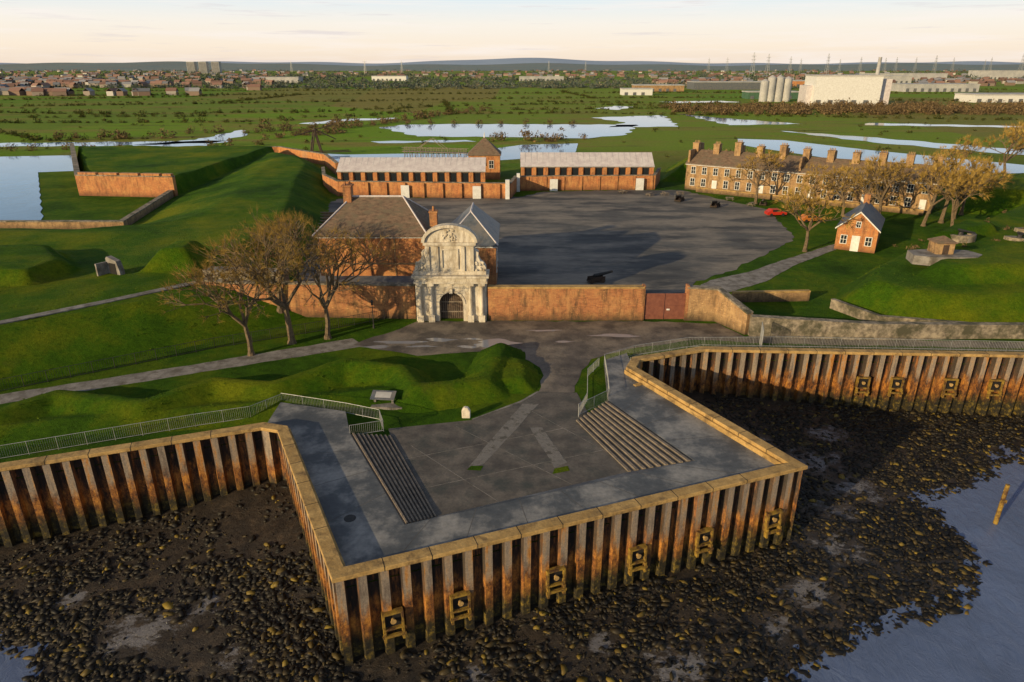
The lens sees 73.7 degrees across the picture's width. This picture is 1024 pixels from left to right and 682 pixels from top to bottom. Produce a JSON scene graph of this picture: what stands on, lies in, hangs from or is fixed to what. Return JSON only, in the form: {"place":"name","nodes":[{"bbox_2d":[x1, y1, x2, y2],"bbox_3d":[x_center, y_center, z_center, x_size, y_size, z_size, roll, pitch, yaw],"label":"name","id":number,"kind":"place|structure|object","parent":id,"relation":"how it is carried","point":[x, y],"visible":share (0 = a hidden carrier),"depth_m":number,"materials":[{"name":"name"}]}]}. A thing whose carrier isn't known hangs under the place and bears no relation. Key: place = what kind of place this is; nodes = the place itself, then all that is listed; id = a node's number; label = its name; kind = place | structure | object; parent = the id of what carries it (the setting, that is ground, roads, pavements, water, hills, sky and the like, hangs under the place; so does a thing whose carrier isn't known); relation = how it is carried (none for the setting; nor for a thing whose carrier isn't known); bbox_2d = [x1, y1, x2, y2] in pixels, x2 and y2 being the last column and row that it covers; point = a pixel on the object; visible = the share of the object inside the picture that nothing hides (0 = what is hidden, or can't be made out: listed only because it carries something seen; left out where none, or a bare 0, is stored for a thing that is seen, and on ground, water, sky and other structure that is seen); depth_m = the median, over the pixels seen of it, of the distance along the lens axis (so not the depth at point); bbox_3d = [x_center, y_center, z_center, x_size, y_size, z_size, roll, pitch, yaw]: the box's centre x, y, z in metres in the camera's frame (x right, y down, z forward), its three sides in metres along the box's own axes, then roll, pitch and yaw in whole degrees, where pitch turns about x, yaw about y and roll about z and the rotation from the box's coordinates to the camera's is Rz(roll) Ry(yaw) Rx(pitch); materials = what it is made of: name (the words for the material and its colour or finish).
{"place":"outdoors","nodes":[
{"label":"outdoors","id":0,"kind":"place"},
{"bbox_2d":[0,155,73,219],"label":"moat water","id":1,"kind":"structure","parent":0,"point":[20,195],"depth_m":187.91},
{"bbox_2d":[0,140,227,146],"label":"moat water","id":2,"kind":"structure","parent":0,"point":[109,143],"depth_m":281.48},
{"bbox_2d":[0,338,361,403],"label":"road","id":3,"kind":"structure","parent":0,"point":[206,366],"depth_m":72.56,"materials":[{"name":"asphalt"}]},
{"bbox_2d":[132,130,247,145],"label":"moat water","id":4,"kind":"structure","parent":0,"point":[222,137],"depth_m":296.63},
{"bbox_2d":[316,237,421,237],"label":"eaves cornice","id":5,"kind":"structure","parent":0,"point":[377,237],"depth_m":92.28,"materials":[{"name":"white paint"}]},
{"bbox_2d":[316,197,429,236],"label":"roof","id":6,"kind":"structure","parent":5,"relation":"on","point":[386,216],"depth_m":93.85,"materials":[{"name":"tile"}]},
{"bbox_2d":[318,238,424,275],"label":"walls","id":7,"kind":"structure","parent":0,"point":[408,250],"depth_m":93.47,"materials":[{"name":"orange brick"}]},
{"bbox_2d":[328,143,577,161],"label":"moat water","id":8,"kind":"structure","parent":0,"point":[510,152],"depth_m":255.39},
{"bbox_2d":[380,124,636,137],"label":"moat water","id":9,"kind":"structure","parent":0,"point":[511,130],"depth_m":342.75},
{"bbox_2d":[0,58,1020,65],"bbox_3d":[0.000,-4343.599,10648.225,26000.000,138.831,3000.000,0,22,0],"label":"distant hills","id":10,"kind":"structure","parent":0,"point":[503,61],"depth_m":10258.73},
{"bbox_2d":[0,71,1023,587],"bbox_3d":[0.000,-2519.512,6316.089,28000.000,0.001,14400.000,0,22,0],"label":"ground","id":11,"kind":"structure","parent":0,"point":[826,277],"depth_m":275.02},
{"bbox_2d":[0,191,173,228],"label":"wall","id":12,"kind":"structure","parent":11,"relation":"on","point":[85,225],"depth_m":133.03,"materials":[{"name":"brick"}]},
{"bbox_2d":[0,190,172,221],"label":"coping","id":13,"kind":"object","parent":12,"relation":"on","point":[135,212],"visible":0.76,"depth_m":133.21,"materials":[{"name":"stone"}]},
{"bbox_2d":[69,143,177,196],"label":"bastion scarp","id":14,"kind":"structure","parent":11,"relation":"on","point":[122,185],"depth_m":167.10,"materials":[{"name":"orange brick"}]},
{"bbox_2d":[0,394,281,457],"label":"quay railing","id":15,"kind":"object","parent":11,"relation":"on","point":[195,425],"visible":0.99,"depth_m":58.99,"materials":[{"name":"metal"}]},
{"bbox_2d":[0,310,384,390],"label":"park fence","id":16,"kind":"object","parent":11,"relation":"on","point":[180,350],"visible":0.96,"depth_m":75.55,"materials":[{"name":"black metal"}]},
{"bbox_2d":[154,246,287,355],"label":"bare tree","id":17,"kind":"object","parent":11,"relation":"on","point":[235,276],"visible":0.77,"depth_m":70.98,"materials":[{"name":"brown plant"}]},
{"bbox_2d":[184,212,355,344],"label":"bare tree","id":18,"kind":"object","parent":11,"relation":"on","point":[283,303],"visible":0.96,"depth_m":74.79,"materials":[{"name":"brown plant"}]},
{"bbox_2d":[0,301,541,448],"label":"grass glacis","id":19,"kind":"object","parent":11,"relation":"on","point":[62,341],"depth_m":67.45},
{"bbox_2d":[0,281,198,324],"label":"rampart path edge","id":20,"kind":"object","parent":19,"relation":"on","point":[26,317],"visible":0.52,"depth_m":78.83,"materials":[{"name":"stone"}]},
{"bbox_2d":[3,118,587,150],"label":"round bush","id":21,"kind":"object","parent":11,"relation":"on","point":[230,139],"visible":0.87,"depth_m":273.96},
{"bbox_2d":[272,147,337,174],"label":"wall","id":22,"kind":"structure","parent":11,"relation":"on","point":[322,159],"depth_m":224.82,"materials":[{"name":"orange brick"}]},
{"bbox_2d":[203,282,416,318],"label":"wall","id":23,"kind":"structure","parent":11,"relation":"on","point":[394,302],"depth_m":86.57,"materials":[{"name":"orange brick"}]},
{"bbox_2d":[201,278,414,285],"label":"coping","id":24,"kind":"object","parent":23,"relation":"on","point":[368,283],"visible":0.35,"depth_m":85.88,"materials":[{"name":"stone"}]},
{"bbox_2d":[282,223,402,339],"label":"bare tree","id":25,"kind":"object","parent":11,"relation":"on","point":[322,269],"visible":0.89,"depth_m":79.18,"materials":[{"name":"brown plant"}]},
{"bbox_2d":[370,390,401,409],"bbox_3d":[-11.774,5.564,64.551,3.100,1.320,1.500,2,22,5],"label":"information board","id":26,"kind":"object","parent":11,"relation":"on","point":[376,395],"visible":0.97,"depth_m":64.36,"materials":[{"name":"metal"}]},
{"bbox_2d":[350,433,435,524],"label":"timber steps","id":27,"kind":"structure","parent":11,"relation":"on","point":[388,465],"depth_m":52.94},
{"bbox_2d":[336,157,486,181],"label":"powder magazine","id":28,"kind":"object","parent":11,"relation":"on","point":[453,169],"visible":0.73,"depth_m":172.11,"materials":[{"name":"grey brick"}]},
{"bbox_2d":[411,223,489,321],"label":"water gate","id":29,"kind":"structure","parent":11,"relation":"on","point":[450,275],"depth_m":83.97,"materials":[{"name":"stone"}]},
{"bbox_2d":[440,293,463,317],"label":"doors","id":30,"kind":"structure","parent":29,"relation":"in","point":[450,306],"depth_m":86.57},
{"bbox_2d":[428,202,499,295],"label":"chapel","id":31,"kind":"structure","parent":11,"relation":"on","point":[482,225],"depth_m":93.90,"materials":[{"name":"tile"}]},
{"bbox_2d":[467,132,500,179],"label":"gate pavilion","id":32,"kind":"structure","parent":11,"relation":"on","point":[487,149],"depth_m":191.25,"materials":[{"name":"orange brick"}]},
{"bbox_2d":[322,169,660,198],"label":"wall","id":33,"kind":"structure","parent":11,"relation":"on","point":[451,190],"depth_m":167.75,"materials":[{"name":"orange brick"}]},
{"bbox_2d":[321,167,660,183],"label":"coping","id":34,"kind":"object","parent":33,"relation":"on","point":[511,180],"visible":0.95,"depth_m":171.19,"materials":[{"name":"stone"}]},
{"bbox_2d":[389,392,626,516],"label":"sunken yard","id":35,"kind":"structure","parent":11,"relation":"on","point":[560,409],"depth_m":56.41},
{"bbox_2d":[469,404,537,465],"bbox_3d":[-0.642,8.014,60.170,1.458,0.001,12.535,10,24,22],"label":"concrete strip","id":36,"kind":"object","parent":35,"relation":"on","point":[509,427],"visible":1,"depth_m":59.91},
{"bbox_2d":[301,391,739,550],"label":"deck expansion joints","id":37,"kind":"object","parent":35,"relation":"on","point":[511,469],"visible":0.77,"depth_m":54.38,"materials":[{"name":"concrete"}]},
{"bbox_2d":[530,427,566,467],"bbox_3d":[3.074,8.883,58.017,1.278,0.001,6.840,-6,23,-15],"label":"concrete strip","id":38,"kind":"object","parent":35,"relation":"on","point":[552,452],"visible":1,"depth_m":57.72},
{"bbox_2d":[413,461,690,522],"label":"yard ramp","id":39,"kind":"structure","parent":35,"relation":"on","point":[603,479],"depth_m":51.83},
{"bbox_2d":[0,97,1021,166],"bbox_3d":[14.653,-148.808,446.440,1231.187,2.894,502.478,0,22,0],"label":"marsh bush","id":40,"kind":"object","parent":11,"relation":"on","point":[422,141],"visible":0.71,"depth_m":352.05,"materials":[{"name":"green plant"}]},
{"bbox_2d":[0,145,1023,334],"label":"grass ramparts","id":41,"kind":"object","parent":11,"relation":"on","point":[221,190],"depth_m":104.86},
{"bbox_2d":[94,256,124,275],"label":"bunker entrance","id":42,"kind":"object","parent":41,"relation":"on","point":[112,265],"visible":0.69,"depth_m":91.03,"materials":[{"name":"concrete"}]},
{"bbox_2d":[233,205,342,313],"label":"bare tree","id":43,"kind":"object","parent":41,"relation":"on","point":[280,310],"visible":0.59,"depth_m":83.28,"materials":[{"name":"brown plant"}]},
{"bbox_2d":[906,236,981,265],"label":"gun platform shelter","id":44,"kind":"object","parent":41,"relation":"on","point":[939,248],"visible":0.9,"depth_m":94.42,"materials":[{"name":"concrete"}]},
{"bbox_2d":[933,134,987,173],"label":"bare tree","id":45,"kind":"object","parent":41,"relation":"on","point":[967,142],"visible":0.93,"depth_m":170.78,"materials":[{"name":"brown plant"}]},
{"bbox_2d":[977,119,1023,179],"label":"bare tree","id":46,"kind":"object","parent":41,"relation":"on","point":[1015,132],"visible":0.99,"depth_m":159.79,"materials":[{"name":"brown plant"}]},
{"bbox_2d":[0,69,1023,95],"bbox_3d":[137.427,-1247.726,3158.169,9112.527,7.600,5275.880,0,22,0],"label":"distant town","id":47,"kind":"object","parent":11,"relation":"on","point":[24,84],"visible":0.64,"depth_m":1203.04},
{"bbox_2d":[0,68,1023,88],"bbox_3d":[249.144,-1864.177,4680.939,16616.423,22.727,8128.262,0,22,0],"label":"distant woodland","id":48,"kind":"object","parent":11,"relation":"on","point":[466,80],"visible":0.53,"depth_m":1291.45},
{"bbox_2d":[0,85,1023,141],"bbox_3d":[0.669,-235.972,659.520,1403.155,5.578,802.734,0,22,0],"label":"hedgerow","id":49,"kind":"object","parent":11,"relation":"on","point":[184,120],"visible":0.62,"depth_m":506.59,"materials":[{"name":"green plant"}]},
{"bbox_2d":[0,246,1023,450],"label":"grass tufts","id":50,"kind":"object","parent":11,"relation":"on","point":[343,358],"visible":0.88,"depth_m":72.89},
{"bbox_2d":[268,353,775,565],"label":"quay deck","id":51,"kind":"structure","parent":11,"relation":"on","point":[376,528],"depth_m":52.07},
{"bbox_2d":[578,337,1023,413],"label":"quay railing","id":52,"kind":"object","parent":51,"relation":"on","point":[785,346],"visible":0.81,"depth_m":76.99,"materials":[{"name":"metal"}]},
{"bbox_2d":[52,97,1023,154],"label":"scrub thicket","id":53,"kind":"object","parent":11,"relation":"on","point":[904,108],"visible":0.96,"depth_m":451.42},
{"bbox_2d":[488,289,644,320],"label":"wall","id":54,"kind":"structure","parent":11,"relation":"on","point":[565,304],"depth_m":85.67,"materials":[{"name":"orange brick"}]},
{"bbox_2d":[488,285,644,288],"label":"coping","id":55,"kind":"object","parent":54,"relation":"on","point":[565,287],"visible":0.93,"depth_m":84.82,"materials":[{"name":"stone"}]},
{"bbox_2d":[576,401,693,471],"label":"timber steps","id":56,"kind":"structure","parent":11,"relation":"on","point":[626,442],"depth_m":58.03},
{"bbox_2d":[642,284,689,320],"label":"yard gate","id":57,"kind":"structure","parent":11,"relation":"on","point":[674,307],"depth_m":85.99,"materials":[{"name":"brown paint"}]},
{"bbox_2d":[354,321,1023,391],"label":"forecourt","id":58,"kind":"structure","parent":11,"relation":"on","point":[561,365],"depth_m":80.48,"materials":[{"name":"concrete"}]},
{"bbox_2d":[687,289,752,334],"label":"wall","id":59,"kind":"structure","parent":11,"relation":"on","point":[717,306],"depth_m":84.96,"materials":[{"name":"brick"}]},
{"bbox_2d":[688,285,753,313],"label":"coping","id":60,"kind":"object","parent":59,"relation":"on","point":[736,302],"visible":1,"depth_m":83.73,"materials":[{"name":"stone"}]},
{"bbox_2d":[687,81,760,89],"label":"warehouse","id":61,"kind":"structure","parent":11,"relation":"on","point":[723,85],"depth_m":899.86,"materials":[{"name":"metal"}]},
{"bbox_2d":[726,147,787,203],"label":"bare tree","id":62,"kind":"object","parent":11,"relation":"on","point":[752,167],"visible":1,"depth_m":157.45,"materials":[{"name":"brown plant"}]},
{"bbox_2d":[732,292,809,301],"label":"wall","id":63,"kind":"structure","parent":11,"relation":"on","point":[771,297],"depth_m":93.11,"materials":[{"name":"brick"}]},
{"bbox_2d":[696,188,923,214],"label":"wall","id":64,"kind":"structure","parent":11,"relation":"on","point":[884,209],"depth_m":161.85,"materials":[{"name":"brick"}]},
{"bbox_2d":[685,165,940,213],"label":"walls","id":65,"kind":"structure","parent":11,"relation":"on","point":[916,195],"depth_m":163.55,"materials":[{"name":"brick"}]},
{"bbox_2d":[690,167,927,205],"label":"glass","id":66,"kind":"object","parent":65,"relation":"attached to","point":[798,178],"visible":0.74,"depth_m":163.89,"materials":[{"name":"grey"}]},
{"bbox_2d":[690,166,929,206],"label":"window frames","id":67,"kind":"structure","parent":65,"relation":"attached to","point":[787,186],"depth_m":164.40,"materials":[{"name":"white paint"}]},
{"bbox_2d":[685,149,938,183],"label":"roof","id":68,"kind":"structure","parent":65,"relation":"on","point":[704,157],"depth_m":163.59,"materials":[{"name":"tile"}]},
{"bbox_2d":[688,140,944,170],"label":"chimney stacks","id":69,"kind":"object","parent":65,"relation":"on","point":[740,146],"visible":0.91,"depth_m":163.05,"materials":[{"name":"brick"}]},
{"bbox_2d":[772,181,856,251],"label":"bare tree","id":70,"kind":"object","parent":11,"relation":"on","point":[798,203],"visible":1,"depth_m":114.40,"materials":[{"name":"brown plant"}]},
{"bbox_2d":[797,159,841,210],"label":"bare tree","id":71,"kind":"object","parent":11,"relation":"on","point":[815,173],"visible":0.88,"depth_m":148.33,"materials":[{"name":"brown plant"}]},
{"bbox_2d":[804,76,883,104],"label":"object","id":72,"kind":"object","parent":11,"relation":"on","point":[858,89],"visible":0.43,"depth_m":535.22,"materials":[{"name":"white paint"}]},
{"bbox_2d":[797,79,892,105],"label":"annex","id":73,"kind":"object","parent":11,"relation":"on","point":[805,93],"visible":0.46,"depth_m":542.19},
{"bbox_2d":[819,157,882,215],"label":"bare tree","id":74,"kind":"object","parent":11,"relation":"on","point":[842,196],"visible":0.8,"depth_m":145.85,"materials":[{"name":"brown plant"}]},
{"bbox_2d":[834,194,884,252],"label":"brick cottage","id":75,"kind":"structure","parent":11,"relation":"on","point":[865,227],"depth_m":118.06,"materials":[{"name":"brick"}]},
{"bbox_2d":[849,162,903,205],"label":"bare tree","id":76,"kind":"object","parent":11,"relation":"on","point":[882,192],"visible":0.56,"depth_m":143.62,"materials":[{"name":"brown plant"}]},
{"bbox_2d":[839,153,918,213],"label":"bare tree","id":77,"kind":"object","parent":11,"relation":"on","point":[901,169],"visible":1,"depth_m":137.72,"materials":[{"name":"brown plant"}]},
{"bbox_2d":[830,300,932,321],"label":"wall","id":78,"kind":"structure","parent":11,"relation":"on","point":[850,311],"depth_m":86.73,"materials":[{"name":"stone"}]},
{"bbox_2d":[748,316,1023,339],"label":"wall","id":79,"kind":"structure","parent":11,"relation":"on","point":[788,328],"depth_m":80.33,"materials":[{"name":"stone"}]},
{"bbox_2d":[750,314,1023,325],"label":"coping","id":80,"kind":"object","parent":79,"relation":"on","point":[892,322],"visible":1,"depth_m":80.14,"materials":[{"name":"stone"}]},
{"bbox_2d":[911,149,991,226],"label":"bare tree","id":81,"kind":"object","parent":11,"relation":"on","point":[935,174],"visible":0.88,"depth_m":134.41,"materials":[{"name":"brown plant"}]},
{"bbox_2d":[918,149,1007,222],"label":"bare tree","id":82,"kind":"object","parent":11,"relation":"on","point":[948,198],"visible":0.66,"depth_m":134.99,"materials":[{"name":"brown plant"}]},
{"bbox_2d":[934,162,991,226],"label":"bare tree","id":83,"kind":"object","parent":11,"relation":"on","point":[956,200],"visible":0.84,"depth_m":129.58,"materials":[{"name":"brown plant"}]},
{"bbox_2d":[928,154,1013,214],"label":"bare tree","id":84,"kind":"object","parent":11,"relation":"on","point":[1004,172],"visible":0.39,"depth_m":142.59,"materials":[{"name":"brown plant"}]},
{"bbox_2d":[954,93,1023,102],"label":"white warehouse","id":85,"kind":"structure","parent":11,"relation":"on","point":[989,97],"depth_m":589.81,"materials":[{"name":"paint"}]},
{"bbox_2d":[968,70,1023,78],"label":"warehouse","id":86,"kind":"structure","parent":11,"relation":"on","point":[996,74],"depth_m":1565.09,"materials":[{"name":"metal"}]},
{"bbox_2d":[0,390,1023,681],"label":"foreshore","id":87,"kind":"structure","parent":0,"point":[138,632],"depth_m":50.23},
{"bbox_2d":[0,394,1023,681],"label":"foreshore rocks","id":88,"kind":"object","parent":87,"relation":"on","point":[294,654],"visible":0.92,"depth_m":49.97,"materials":[{"name":"stone"}]},
{"bbox_2d":[0,352,1023,666],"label":"piles","id":89,"kind":"object","parent":87,"relation":"in","point":[506,580],"visible":0.46,"depth_m":54.38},
{"bbox_2d":[381,606,406,643],"bbox_3d":[-7.602,18.229,43.803,1.500,2.180,0.570,-8,23,-19],"label":"mooring recess","id":90,"kind":"object","parent":89,"relation":"attached to","point":[393,619],"visible":1,"depth_m":43.67,"materials":[{"name":"paint"}]},
{"bbox_2d":[449,590,472,624],"bbox_3d":[-3.422,17.644,45.250,1.500,2.180,0.570,-8,23,-19],"label":"mooring recess","id":91,"kind":"object","parent":89,"relation":"attached to","point":[460,601],"visible":1,"depth_m":45.13,"materials":[{"name":"paint"}]},
{"bbox_2d":[0,346,1023,583],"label":"coping","id":92,"kind":"object","parent":89,"relation":"on","point":[340,571],"visible":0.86,"depth_m":52.57,"materials":[{"name":"concrete"}]},
{"bbox_2d":[546,565,566,598],"bbox_3d":[3.028,16.741,47.484,1.500,2.180,0.570,-8,23,-19],"label":"mooring recess","id":93,"kind":"object","parent":89,"relation":"attached to","point":[555,575],"visible":1,"depth_m":47.35,"materials":[{"name":"paint"}]},
{"bbox_2d":[627,543,647,575],"bbox_3d":[9.108,15.891,49.589,1.500,2.180,0.570,-8,23,-19],"label":"mooring recess","id":94,"kind":"object","parent":89,"relation":"attached to","point":[637,554],"visible":1,"depth_m":49.46,"materials":[{"name":"paint"}]},
{"bbox_2d":[694,527,713,557],"bbox_3d":[14.458,15.142,51.442,1.500,2.180,0.570,-8,23,-19],"label":"mooring recess","id":95,"kind":"object","parent":89,"relation":"attached to","point":[704,536],"visible":1,"depth_m":51.31,"materials":[{"name":"paint"}]},
{"bbox_2d":[763,508,782,538],"bbox_3d":[20.458,14.303,53.520,1.500,2.180,0.570,-8,23,-19],"label":"mooring recess","id":96,"kind":"object","parent":89,"relation":"attached to","point":[772,519],"visible":1,"depth_m":53.39,"materials":[{"name":"paint"}]},
{"bbox_2d":[0,445,1023,681],"bbox_3d":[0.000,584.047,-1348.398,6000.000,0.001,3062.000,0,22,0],"label":"river","id":97,"kind":"structure","parent":0,"point":[983,641],"depth_m":47.49,"materials":[{"name":"liquid"}]},
{"bbox_2d":[0,61,1023,70],"bbox_3d":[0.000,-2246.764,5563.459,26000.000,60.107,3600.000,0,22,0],"label":"hills","id":98,"kind":"structure","parent":0,"point":[164,65],"depth_m":4596.00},
{"bbox_2d":[0,0,1023,63],"label":"sky","id":99,"kind":"structure","parent":0,"point":[31,31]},
{"bbox_2d":[299,190,794,316],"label":"parade ground","id":100,"kind":"structure","parent":0,"point":[657,242],"depth_m":129.56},
{"bbox_2d":[315,276,413,281],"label":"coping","id":101,"kind":"object","parent":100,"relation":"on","point":[383,278],"depth_m":90.96,"materials":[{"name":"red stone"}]},
{"bbox_2d":[347,176,652,198],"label":"perimeter piers","id":102,"kind":"structure","parent":100,"relation":"on","point":[498,186],"depth_m":174.89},
{"bbox_2d":[401,173,643,198],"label":"perimeter doors","id":103,"kind":"structure","parent":100,"relation":"on","point":[553,187],"depth_m":166.15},
{"bbox_2d":[520,152,654,175],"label":"roof","id":104,"kind":"object","parent":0,"point":[586,163],"visible":0.78,"depth_m":180.40,"materials":[{"name":"grey metal"}]},
{"bbox_2d":[593,115,677,126],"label":"moat water","id":105,"kind":"structure","parent":0,"point":[652,121],"depth_m":391.45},
{"bbox_2d":[683,114,795,124],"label":"moat water","id":106,"kind":"structure","parent":0,"point":[729,121],"depth_m":391.45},
{"bbox_2d":[701,244,835,291],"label":"fort path","id":107,"kind":"structure","parent":0,"point":[731,283],"depth_m":105.39,"materials":[{"name":"concrete"}]},
{"bbox_2d":[738,139,1023,172],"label":"moat water","id":108,"kind":"structure","parent":0,"point":[819,150],"depth_m":252.47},
{"bbox_2d":[784,131,1023,154],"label":"moat water","id":109,"kind":"structure","parent":0,"point":[905,142],"depth_m":285.12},
{"bbox_2d":[891,83,980,91],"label":"warehouse","id":110,"kind":"structure","parent":0,"point":[933,87],"depth_m":825.86,"materials":[{"name":"metal"}]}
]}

